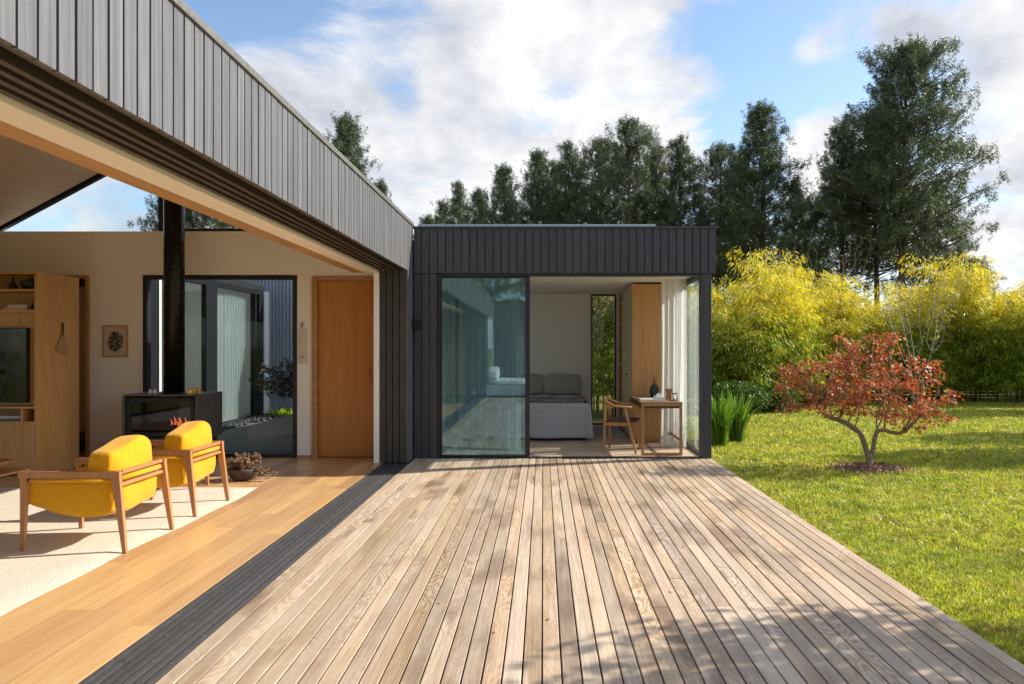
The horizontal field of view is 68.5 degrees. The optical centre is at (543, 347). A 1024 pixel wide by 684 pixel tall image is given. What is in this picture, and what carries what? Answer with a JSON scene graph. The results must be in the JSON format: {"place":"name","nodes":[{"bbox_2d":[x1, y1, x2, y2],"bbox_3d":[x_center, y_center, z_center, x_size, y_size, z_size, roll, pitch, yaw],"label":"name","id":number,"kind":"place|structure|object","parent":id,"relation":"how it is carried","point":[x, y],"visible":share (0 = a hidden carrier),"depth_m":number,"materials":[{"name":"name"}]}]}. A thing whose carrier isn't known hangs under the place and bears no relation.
{"place":"outdoors","nodes":[
{"label":"outdoors","id":0,"kind":"place"},
{"bbox_2d":[0,458,389,683],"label":"living floor","id":1,"kind":"structure","parent":0,"point":[79,629],"depth_m":4.74,"materials":[{"name":"brown wood"}]},
{"bbox_2d":[0,272,78,469],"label":"wall unit","id":2,"kind":"structure","parent":1,"relation":"on","point":[43,434],"depth_m":8.65,"materials":[{"name":"brown wood"}]},
{"bbox_2d":[0,418,20,420],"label":"book","id":3,"kind":"object","parent":2,"relation":"in","point":[10,419],"visible":0.55,"depth_m":8.50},
{"bbox_2d":[8,276,17,288],"bbox_3d":[-6.070,-0.736,8.600,0.100,0.155,0.100,0,0,0],"label":"vase","id":4,"kind":"object","parent":2,"relation":"on","point":[12,284],"visible":0.88,"depth_m":8.58,"materials":[{"name":"ceramic"}]},
{"bbox_2d":[0,328,29,402],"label":"television","id":5,"kind":"object","parent":2,"relation":"attached to","point":[14,365],"visible":1,"depth_m":8.44,"materials":[{"name":"black glass"}]},
{"bbox_2d":[20,278,33,288],"bbox_3d":[-5.860,-0.727,8.620,0.240,0.137,0.240,0,0,0],"label":"bowl","id":6,"kind":"object","parent":2,"relation":"on","point":[26,284],"visible":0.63,"depth_m":8.52,"materials":[{"name":"ceramic"}]},
{"bbox_2d":[55,323,67,354],"bbox_3d":[-5.662,-0.098,8.852,0.023,0.383,0.222,0,0,0],"label":"hanging fan","id":7,"kind":"object","parent":2,"relation":"hanging from","point":[61,347],"visible":1,"depth_m":8.85},
{"bbox_2d":[0,487,257,616],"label":"rug","id":8,"kind":"object","parent":1,"relation":"on","point":[61,549],"visible":0.66,"depth_m":5.71,"materials":[{"name":"carpet"}]},
{"bbox_2d":[0,468,29,477],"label":"coffee table","id":9,"kind":"object","parent":8,"relation":"on","point":[6,472],"visible":0.92,"depth_m":7.17,"materials":[{"name":"brown wood"}]},
{"bbox_2d":[0,459,10,469],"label":"bowl","id":10,"kind":"object","parent":9,"relation":"on","point":[4,463],"visible":1,"depth_m":7.16,"materials":[{"name":"brown wood"}]},
{"bbox_2d":[17,435,173,553],"bbox_3d":[-3.328,1.061,5.630,0.795,0.779,0.698,0,0,0],"label":"armchair","id":11,"kind":"object","parent":8,"relation":"on","point":[117,476],"visible":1,"depth_m":5.33,"materials":[{"name":"fabric"}]},
{"bbox_2d":[108,421,229,516],"bbox_3d":[-3.348,1.061,6.740,0.795,0.779,0.698,0,0,0],"label":"armchair","id":12,"kind":"object","parent":8,"relation":"on","point":[188,451],"visible":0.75,"depth_m":6.56,"materials":[{"name":"fabric"}]},
{"bbox_2d":[122,198,221,459],"bbox_3d":[-4.615,-0.775,9.391,0.910,4.450,0.718,0,0,0],"label":"wood stove","id":13,"kind":"object","parent":1,"relation":"on","point":[152,416],"visible":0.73,"depth_m":9.26,"materials":[{"name":"metal"}]},
{"bbox_2d":[186,387,201,393],"bbox_3d":[-4.295,0.532,9.268,0.210,0.075,0.143,0,0,0],"label":"brass ornament","id":14,"kind":"object","parent":13,"relation":"on","point":[195,390],"visible":0.99,"depth_m":9.21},
{"bbox_2d":[0,0,413,462],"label":"living room building","id":15,"kind":"structure","parent":1,"relation":"on","point":[181,103],"depth_m":6.80,"materials":[{"name":"silver metal"}]},
{"bbox_2d":[79,287,84,430],"bbox_3d":[-6.588,0.160,10.320,1.225,1.980,0.040,0,0,0],"label":"closet door","id":16,"kind":"structure","parent":15,"relation":"in","point":[81,289],"depth_m":10.30,"materials":[{"name":"wood"}]},
{"bbox_2d":[103,326,127,356],"bbox_3d":[-5.625,-0.080,9.884,0.326,0.410,0.022,0,0,0],"label":"framed print","id":17,"kind":"object","parent":15,"relation":"attached to","point":[115,341],"visible":1,"depth_m":9.88,"materials":[{"name":"paper"}]},
{"bbox_2d":[143,275,296,457],"bbox_3d":[-4.255,0.250,9.940,2.030,2.400,0.100,0,0,0],"label":"courtyard window","id":18,"kind":"structure","parent":15,"relation":"in","point":[147,279],"depth_m":9.89,"materials":[{"name":"black glass"}]},
{"bbox_2d":[78,464,406,683],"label":"door track","id":19,"kind":"structure","parent":15,"relation":"attached to","point":[157,653],"depth_m":4.34,"materials":[{"name":"black metal"}]},
{"bbox_2d":[299,338,306,349],"bbox_3d":[-3.161,-0.045,9.890,0.112,0.167,0.018,0,0,0],"label":"wall plate","id":20,"kind":"object","parent":15,"relation":"attached to","point":[302,343],"depth_m":9.88,"materials":[{"name":"plastic"}]},
{"bbox_2d":[299,351,306,362],"bbox_3d":[-3.161,0.131,9.887,0.112,0.158,0.023,0,0,0],"label":"wall plate","id":21,"kind":"object","parent":15,"relation":"attached to","point":[302,356],"depth_m":9.88,"materials":[{"name":"plastic"}]},
{"bbox_2d":[299,329,306,336],"bbox_3d":[-3.161,-0.194,9.890,0.112,0.104,0.018,0,0,0],"label":"wall plate","id":22,"kind":"object","parent":15,"relation":"attached to","point":[302,332],"depth_m":9.88,"materials":[{"name":"plastic"}]},
{"bbox_2d":[318,281,373,456],"bbox_3d":[-2.599,0.284,9.919,0.736,2.321,0.093,0,0,0],"label":"door","id":23,"kind":"structure","parent":15,"relation":"in","point":[345,308],"depth_m":9.93,"materials":[{"name":"brown wood"}]},
{"bbox_2d":[226,452,277,480],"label":"potted plant","id":24,"kind":"object","parent":1,"relation":"on","point":[244,467],"visible":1,"depth_m":8.17,"materials":[{"name":"brown plant"}]},
{"bbox_2d":[217,414,292,451],"bbox_3d":[-4.500,1.280,13.120,2.700,0.300,6.100,0,0,0],"label":"planter","id":25,"kind":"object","parent":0,"point":[275,434],"depth_m":11.42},
{"bbox_2d":[248,357,292,399],"bbox_3d":[-4.036,0.716,12.622,1.680,1.234,1.264,0,0,0],"label":"dark maple","id":26,"kind":"object","parent":25,"relation":"on","point":[277,376],"visible":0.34,"depth_m":12.45,"materials":[{"name":"grey plant"}]},
{"bbox_2d":[265,407,292,417],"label":"ground plant","id":27,"kind":"object","parent":25,"relation":"on","point":[284,411],"visible":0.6,"depth_m":15.11,"materials":[{"name":"green plant"}]},
{"bbox_2d":[222,413,292,451],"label":"black pebbles","id":28,"kind":"object","parent":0,"point":[254,419],"visible":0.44,"depth_m":13.95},
{"bbox_2d":[318,386,613,464],"bbox_3d":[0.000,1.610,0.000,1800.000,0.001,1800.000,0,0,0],"label":"ground","id":29,"kind":"structure","parent":0,"point":[597,417],"depth_m":17.27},
{"bbox_2d":[126,193,206,230],"bbox_3d":[-10.270,-2.109,21.555,2.772,7.321,3.166,0,0,8],"label":"pine tree","id":30,"kind":"object","parent":29,"relation":"on","point":[153,223],"visible":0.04,"depth_m":21.09,"materials":[{"name":"green plant"}]},
{"bbox_2d":[185,208,239,228],"bbox_3d":[-8.715,-2.674,20.946,3.426,8.451,3.000,0,0,-43],"label":"pine tree","id":31,"kind":"object","parent":29,"relation":"on","point":[211,223],"visible":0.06,"depth_m":20.52,"materials":[{"name":"green plant"}]},
{"bbox_2d":[151,240,413,454],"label":"courtyard building","id":32,"kind":"structure","parent":29,"relation":"on","point":[269,322],"depth_m":15.92,"materials":[{"name":"black metal"}]},
{"bbox_2d":[151,280,264,422],"bbox_3d":[-5.935,0.180,12.955,0.130,2.740,5.790,0,0,0],"label":"window frame","id":33,"kind":"structure","parent":32,"relation":"in","point":[208,287],"depth_m":13.44,"materials":[{"name":"black metal"}]},
{"bbox_2d":[217,288,245,420],"bbox_3d":[-6.076,0.140,14.485,0.106,2.500,1.730,0,0,0],"label":"curtain","id":34,"kind":"object","parent":32,"relation":"hanging from","point":[231,335],"visible":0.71,"depth_m":14.57,"materials":[{"name":"fabric"}]},
{"bbox_2d":[324,110,382,179],"bbox_3d":[-7.380,-3.537,27.046,4.105,10.179,4.321,0,0,44],"label":"pine tree","id":35,"kind":"object","parent":29,"relation":"on","point":[346,148],"visible":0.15,"depth_m":26.94,"materials":[{"name":"green plant"}]},
{"bbox_2d":[373,176,402,211],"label":"pine tree","id":36,"kind":"object","parent":29,"relation":"on","point":[381,186],"visible":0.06,"depth_m":27.88,"materials":[{"name":"green plant"}]},
{"bbox_2d":[413,213,437,238],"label":"pine tree","id":37,"kind":"object","parent":29,"relation":"on","point":[428,219],"visible":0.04,"depth_m":49.79,"materials":[{"name":"green plant"}]},
{"bbox_2d":[430,198,459,223],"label":"pine tree","id":38,"kind":"object","parent":29,"relation":"on","point":[442,212],"visible":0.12,"depth_m":57.77,"materials":[{"name":"green plant"}]},
{"bbox_2d":[442,179,471,223],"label":"pine tree","id":39,"kind":"object","parent":29,"relation":"on","point":[456,210],"visible":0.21,"depth_m":51.70,"materials":[{"name":"green plant"}]},
{"bbox_2d":[463,186,494,223],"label":"pine tree","id":40,"kind":"object","parent":29,"relation":"on","point":[478,205],"visible":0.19,"depth_m":47.76,"materials":[{"name":"green plant"}]},
{"bbox_2d":[477,161,526,223],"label":"pine tree","id":41,"kind":"object","parent":29,"relation":"on","point":[503,193],"visible":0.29,"depth_m":45.51,"materials":[{"name":"green plant"}]},
{"bbox_2d":[495,147,565,223],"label":"pine tree","id":42,"kind":"object","parent":29,"relation":"on","point":[536,175],"visible":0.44,"depth_m":43.78,"materials":[{"name":"green plant"}]},
{"bbox_2d":[442,462,642,683],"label":"deck base","id":43,"kind":"object","parent":29,"relation":"on","point":[542,590],"depth_m":4.47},
{"bbox_2d":[155,458,1023,683],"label":"deck","id":44,"kind":"structure","parent":43,"relation":"on","point":[769,590],"depth_m":4.36,"materials":[{"name":"brown wood"}]},
{"bbox_2d":[535,158,567,223],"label":"pine tree","id":45,"kind":"object","parent":29,"relation":"on","point":[551,171],"visible":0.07,"depth_m":55.56,"materials":[{"name":"green plant"}]},
{"bbox_2d":[413,226,718,460],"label":"bedroom building","id":46,"kind":"structure","parent":29,"relation":"on","point":[565,274],"depth_m":9.82,"materials":[{"name":"black metal"}]},
{"bbox_2d":[412,321,420,328],"bbox_3d":[-1.657,-0.292,9.768,0.120,0.105,0.100,0,0,0],"label":"wall lamp","id":47,"kind":"object","parent":46,"relation":"attached to","point":[416,324],"visible":0.8,"depth_m":9.72,"materials":[{"name":"black metal"}]},
{"bbox_2d":[433,224,506,225],"bbox_3d":[-0.972,-1.613,10.785,0.978,0.035,1.690,0,0,0],"label":"solar panel","id":48,"kind":"object","parent":46,"relation":"on","point":[469,224],"visible":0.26,"depth_m":9.94,"materials":[{"name":"glass"}]},
{"bbox_2d":[440,276,529,456],"bbox_3d":[-0.763,0.252,9.870,1.176,2.371,0.050,0,0,0],"label":"sliding door","id":49,"kind":"structure","parent":46,"relation":"in","point":[527,278],"depth_m":9.85,"materials":[{"name":"teal glass"}]},
{"bbox_2d":[507,224,580,225],"bbox_3d":[0.013,-1.613,10.785,0.978,0.035,1.690,0,0,0],"label":"solar panel","id":50,"kind":"object","parent":46,"relation":"on","point":[543,224],"visible":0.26,"depth_m":9.94,"materials":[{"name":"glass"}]},
{"bbox_2d":[591,294,615,424],"bbox_3d":[1.135,0.226,14.140,0.470,2.449,0.120,0,0,0],"label":"narrow window","id":51,"kind":"structure","parent":46,"relation":"in","point":[592,295],"depth_m":14.08,"materials":[{"name":"black glass"}]},
{"bbox_2d":[581,224,655,225],"bbox_3d":[1.000,-1.613,10.785,0.978,0.035,1.690,0,0,0],"label":"solar panel","id":52,"kind":"object","parent":46,"relation":"on","point":[618,225],"visible":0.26,"depth_m":9.94,"materials":[{"name":"glass"}]},
{"bbox_2d":[660,279,681,445],"bbox_3d":[1.865,0.220,10.920,0.330,2.420,0.119,0,0,0],"label":"curtain","id":53,"kind":"object","parent":46,"relation":"hanging from","point":[671,290],"visible":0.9,"depth_m":10.92,"materials":[{"name":"fabric"}]},
{"bbox_2d":[681,278,686,447],"bbox_3d":[2.039,0.220,10.980,0.050,2.420,0.560,0,0,0],"label":"curtain","id":54,"kind":"object","parent":46,"relation":"hanging from","point":[683,338],"visible":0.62,"depth_m":10.90,"materials":[{"name":"fabric"}]},
{"bbox_2d":[540,138,601,296],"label":"pine tree","id":55,"kind":"object","parent":29,"relation":"on","point":[569,166],"visible":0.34,"depth_m":42.61,"materials":[{"name":"green plant"}]},
{"bbox_2d":[553,134,642,301],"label":"pine tree","id":56,"kind":"object","parent":29,"relation":"on","point":[597,149],"visible":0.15,"depth_m":45.65,"materials":[{"name":"green plant"}]},
{"bbox_2d":[593,296,613,413],"bbox_3d":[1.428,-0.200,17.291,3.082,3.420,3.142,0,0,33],"label":"bamboo clump","id":57,"kind":"object","parent":29,"relation":"on","point":[600,362],"visible":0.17,"depth_m":16.86,"materials":[{"name":"plant"}]},
{"bbox_2d":[567,114,686,225],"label":"pine tree","id":58,"kind":"object","parent":29,"relation":"on","point":[627,130],"visible":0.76,"depth_m":41.37,"materials":[{"name":"green plant"}]},
{"bbox_2d":[631,142,688,306],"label":"pine tree","id":59,"kind":"object","parent":29,"relation":"on","point":[655,162],"visible":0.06,"depth_m":44.66,"materials":[{"name":"green plant"}]},
{"bbox_2d":[641,131,729,310],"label":"pine tree","id":60,"kind":"object","parent":29,"relation":"on","point":[680,152],"visible":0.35,"depth_m":42.51,"materials":[{"name":"green plant"}]},
{"bbox_2d":[671,139,771,301],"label":"pine tree","id":61,"kind":"object","parent":29,"relation":"on","point":[718,153],"visible":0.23,"depth_m":43.38,"materials":[{"name":"green plant"}]},
{"bbox_2d":[711,145,780,302],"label":"pine tree","id":62,"kind":"object","parent":29,"relation":"on","point":[730,245],"visible":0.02,"depth_m":53.66,"materials":[{"name":"green plant"}]},
{"bbox_2d":[702,98,834,293],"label":"pine tree","id":63,"kind":"object","parent":29,"relation":"on","point":[762,148],"visible":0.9,"depth_m":40.16,"materials":[{"name":"green plant"}]},
{"bbox_2d":[776,179,833,296],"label":"pine tree","id":64,"kind":"object","parent":29,"relation":"on","point":[809,239],"visible":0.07,"depth_m":47.69,"materials":[{"name":"green plant"}]},
{"bbox_2d":[777,116,897,304],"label":"pine tree","id":65,"kind":"object","parent":29,"relation":"on","point":[838,134],"visible":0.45,"depth_m":40.17,"materials":[{"name":"green plant"}]},
{"bbox_2d":[809,104,937,308],"bbox_3d":[17.528,-5.813,40.165,6.576,14.726,6.376,0,0,20],"label":"pine tree","id":66,"kind":"object","parent":29,"relation":"on","point":[876,278],"visible":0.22,"depth_m":39.33,"materials":[{"name":"green plant"}]},
{"bbox_2d":[811,31,1011,301],"bbox_3d":[18.314,-6.998,38.093,9.852,17.103,8.792,0,0,-35],"label":"pine tree","id":67,"kind":"object","parent":29,"relation":"on","point":[907,61],"visible":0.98,"depth_m":36.67,"materials":[{"name":"green plant"}]},
{"bbox_2d":[880,176,996,309],"bbox_3d":[20.968,-3.872,40.120,5.970,10.850,5.988,0,0,36],"label":"pine tree","id":68,"kind":"object","parent":29,"relation":"on","point":[959,250],"visible":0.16,"depth_m":39.24,"materials":[{"name":"green plant"}]},
{"bbox_2d":[962,258,1007,306],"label":"pine tree","id":69,"kind":"object","parent":29,"relation":"on","point":[994,291],"visible":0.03,"depth_m":41.45,"materials":[{"name":"green plant"}]},
{"bbox_2d":[442,278,520,453],"bbox_3d":[-0.885,0.220,10.100,1.170,2.420,0.083,0,0,0],"label":"glass pane","id":70,"kind":"object","parent":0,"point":[481,365],"visible":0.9,"depth_m":10.10,"materials":[{"name":"glass"}]},
{"bbox_2d":[5,0,1023,317],"label":"sky","id":71,"kind":"structure","parent":0,"point":[444,91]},
{"bbox_2d":[434,425,697,461],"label":"bedroom floor","id":72,"kind":"structure","parent":0,"point":[594,447],"depth_m":10.78,"materials":[{"name":"wood"}]},
{"bbox_2d":[521,394,593,439],"bbox_3d":[-0.120,1.156,12.831,1.814,0.588,2.477,0,0,0],"label":"bed","id":73,"kind":"object","parent":72,"relation":"on","point":[556,420],"visible":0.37,"depth_m":11.67,"materials":[{"name":"grey fabric"}]},
{"bbox_2d":[521,374,542,394],"bbox_3d":[-0.340,0.675,13.760,0.686,0.397,0.190,-1,-24,0],"label":"pillow","id":74,"kind":"object","parent":73,"relation":"on","point":[536,384],"visible":0.45,"depth_m":13.68,"materials":[{"name":"grey fabric"}]},
{"bbox_2d":[521,396,587,403],"bbox_3d":[-0.120,0.914,12.320,1.662,0.166,1.100,0,0,0],"label":"throw blanket","id":75,"kind":"object","parent":73,"relation":"on","point":[562,399],"visible":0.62,"depth_m":12.18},
{"bbox_2d":[544,374,581,394],"bbox_3d":[0.360,0.675,13.739,0.687,0.397,0.189,1,-24,0],"label":"pillow","id":76,"kind":"object","parent":73,"relation":"on","point":[562,384],"visible":0.99,"depth_m":13.66,"materials":[{"name":"grey fabric"}]},
{"bbox_2d":[593,426,625,437],"bbox_3d":[1.035,1.442,12.850,0.570,0.013,1.700,0,0,0],"label":"bedside rug","id":77,"kind":"object","parent":72,"relation":"on","point":[598,432],"visible":0.62,"depth_m":12.69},
{"bbox_2d":[603,395,640,453],"bbox_3d":[1.094,1.067,10.521,0.509,0.765,0.568,0,0,14],"label":"desk chair","id":78,"kind":"object","parent":72,"relation":"on","point":[627,420],"visible":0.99,"depth_m":10.34,"materials":[{"name":"brown wood"}]},
{"bbox_2d":[619,284,661,439],"bbox_3d":[1.663,0.240,12.505,0.655,2.420,2.070,0,0,0],"label":"wardrobe","id":79,"kind":"object","parent":72,"relation":"on","point":[640,334],"visible":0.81,"depth_m":11.47,"materials":[{"name":"brown wood"}]},
{"bbox_2d":[629,396,682,455],"bbox_3d":[1.595,1.092,10.768,0.558,0.716,1.384,0,0,0],"label":"desk","id":80,"kind":"object","parent":72,"relation":"on","point":[666,403],"visible":0.6,"depth_m":10.08,"materials":[{"name":"brown wood"}]},
{"bbox_2d":[644,373,658,396],"bbox_3d":[1.594,0.527,10.926,0.312,0.415,0.322,0,0,11],"label":"twig vase","id":81,"kind":"object","parent":80,"relation":"on","point":[654,388],"visible":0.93,"depth_m":10.90,"materials":[{"name":"ceramic"}]},
{"bbox_2d":[653,393,664,400],"bbox_3d":[1.589,0.679,10.290,0.150,0.110,0.080,0,0,0],"label":"paper box","id":82,"kind":"object","parent":80,"relation":"on","point":[658,397],"visible":1,"depth_m":10.25,"materials":[{"name":"white paper"}]},
{"bbox_2d":[686,394,1023,664],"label":"lawn","id":83,"kind":"structure","parent":0,"point":[723,460],"depth_m":7.38,"materials":[{"name":"plant"}]},
{"bbox_2d":[691,388,744,445],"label":"iris clump","id":84,"kind":"object","parent":83,"relation":"on","point":[721,420],"visible":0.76,"depth_m":11.20,"materials":[{"name":"green plant"}]},
{"bbox_2d":[686,285,752,404],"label":"bamboo clump","id":85,"kind":"object","parent":83,"relation":"on","point":[689,328],"visible":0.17,"depth_m":18.79,"materials":[{"name":"plant"}]},
{"bbox_2d":[696,380,771,413],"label":"shrub","id":86,"kind":"object","parent":83,"relation":"on","point":[761,398],"visible":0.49,"depth_m":16.39,"materials":[{"name":"plant"}]},
{"bbox_2d":[716,386,761,442],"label":"iris clump","id":87,"kind":"object","parent":83,"relation":"on","point":[737,431],"visible":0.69,"depth_m":11.81,"materials":[{"name":"green plant"}]},
{"bbox_2d":[686,273,801,397],"bbox_3d":[4.801,-0.125,18.108,3.416,3.269,3.269,0,0,-42],"label":"bamboo clump","id":88,"kind":"object","parent":83,"relation":"on","point":[744,336],"visible":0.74,"depth_m":17.51,"materials":[{"name":"plant"}]},
{"bbox_2d":[711,245,826,394],"bbox_3d":[5.679,-0.625,19.552,3.121,4.270,3.437,0,0,37],"label":"bamboo clump","id":89,"kind":"object","parent":83,"relation":"on","point":[779,269],"visible":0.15,"depth_m":18.99,"materials":[{"name":"plant"}]},
{"bbox_2d":[737,380,802,412],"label":"shrub","id":90,"kind":"object","parent":83,"relation":"on","point":[776,399],"visible":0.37,"depth_m":16.96,"materials":[{"name":"plant"}]},
{"bbox_2d":[727,270,836,397],"bbox_3d":[5.694,-0.166,18.780,3.011,3.351,3.161,0,0,-42],"label":"bamboo clump","id":91,"kind":"object","parent":83,"relation":"on","point":[798,330],"visible":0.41,"depth_m":18.03,"materials":[{"name":"plant"}]},
{"bbox_2d":[775,235,874,400],"bbox_3d":[7.567,-0.713,20.261,2.589,4.426,2.536,0,0,0],"label":"bare shrub","id":92,"kind":"object","parent":83,"relation":"on","point":[832,273],"visible":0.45,"depth_m":19.79,"materials":[{"name":"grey plant"}]},
{"bbox_2d":[797,294,872,401],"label":"bamboo clump","id":93,"kind":"object","parent":83,"relation":"on","point":[818,299],"visible":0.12,"depth_m":19.50,"materials":[{"name":"plant"}]},
{"bbox_2d":[794,297,881,402],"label":"bamboo clump","id":94,"kind":"object","parent":83,"relation":"on","point":[838,326],"visible":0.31,"depth_m":19.21,"materials":[{"name":"plant"}]},
{"bbox_2d":[789,267,903,397],"bbox_3d":[8.034,-0.337,20.941,3.566,3.693,3.292,0,0,-2],"label":"bamboo clump","id":95,"kind":"object","parent":83,"relation":"on","point":[828,292],"visible":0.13,"depth_m":20.17,"materials":[{"name":"plant"}]},
{"bbox_2d":[686,343,1019,397],"bbox_3d":[10.500,0.575,22.566,17.000,1.950,0.092,0,0,0],"label":"garden fence","id":96,"kind":"object","parent":83,"relation":"on","point":[899,395],"depth_m":22.58,"materials":[{"name":"brown wood"}]},
{"bbox_2d":[810,282,930,403],"bbox_3d":[8.829,-0.107,20.296,3.574,3.235,3.528,0,0,-9],"label":"bamboo clump","id":97,"kind":"object","parent":83,"relation":"on","point":[878,314],"visible":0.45,"depth_m":19.63,"materials":[{"name":"plant"}]},
{"bbox_2d":[854,305,950,400],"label":"bamboo clump","id":98,"kind":"object","parent":83,"relation":"on","point":[915,351],"visible":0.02,"depth_m":20.12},
{"bbox_2d":[857,283,974,400],"bbox_3d":[9.951,-0.097,20.619,2.982,3.214,3.250,0,0,9],"label":"bamboo clump","id":99,"kind":"object","parent":83,"relation":"on","point":[923,321],"visible":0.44,"depth_m":19.91,"materials":[{"name":"plant"}]},
{"bbox_2d":[877,274,971,402],"bbox_3d":[8.779,-0.103,17.459,1.899,3.205,1.906,0,0,16],"label":"bare shrub","id":100,"kind":"object","parent":83,"relation":"on","point":[931,349],"visible":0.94,"depth_m":17.39,"materials":[{"name":"plant"}]},
{"bbox_2d":[888,311,988,399],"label":"bamboo clump","id":101,"kind":"object","parent":83,"relation":"on","point":[941,378],"visible":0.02,"depth_m":20.66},
{"bbox_2d":[879,249,1022,401],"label":"bamboo clump","id":102,"kind":"object","parent":83,"relation":"on","point":[974,305],"visible":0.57,"depth_m":20.21,"materials":[{"name":"plant"}]},
{"bbox_2d":[937,302,1023,400],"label":"bamboo clump","id":103,"kind":"object","parent":83,"relation":"on","point":[975,359],"visible":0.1,"depth_m":20.43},
{"bbox_2d":[940,282,1023,403],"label":"bamboo clump","id":104,"kind":"object","parent":83,"relation":"on","point":[1006,344],"visible":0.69,"depth_m":19.89,"materials":[{"name":"plant"}]},
{"bbox_2d":[971,302,1023,399],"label":"bamboo clump","id":105,"kind":"object","parent":83,"relation":"on","point":[1017,395],"visible":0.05,"depth_m":20.89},
{"bbox_2d":[976,288,1023,401],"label":"bamboo clump","id":106,"kind":"object","parent":83,"relation":"on","point":[1020,387],"visible":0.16,"depth_m":20.27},
{"bbox_2d":[984,285,1023,392],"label":"bamboo clump","id":107,"kind":"object","parent":83,"relation":"on","point":[1010,316],"visible":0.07,"depth_m":20.62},
{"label":"soil","id":108,"kind":"structure","parent":83,"relation":"on","visible":0},
{"bbox_2d":[771,330,964,464],"bbox_3d":[3.976,0.643,9.312,1.943,1.713,1.746,0,0,-39],"label":"maple tree","id":109,"kind":"object","parent":108,"relation":"on","point":[864,386],"visible":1,"depth_m":9.24,"materials":[{"name":"red plant"}]},
{"bbox_2d":[824,461,920,474],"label":"mulch","id":110,"kind":"object","parent":108,"relation":"on","point":[875,467],"visible":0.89,"depth_m":9.12,"materials":[{"name":"soil"}]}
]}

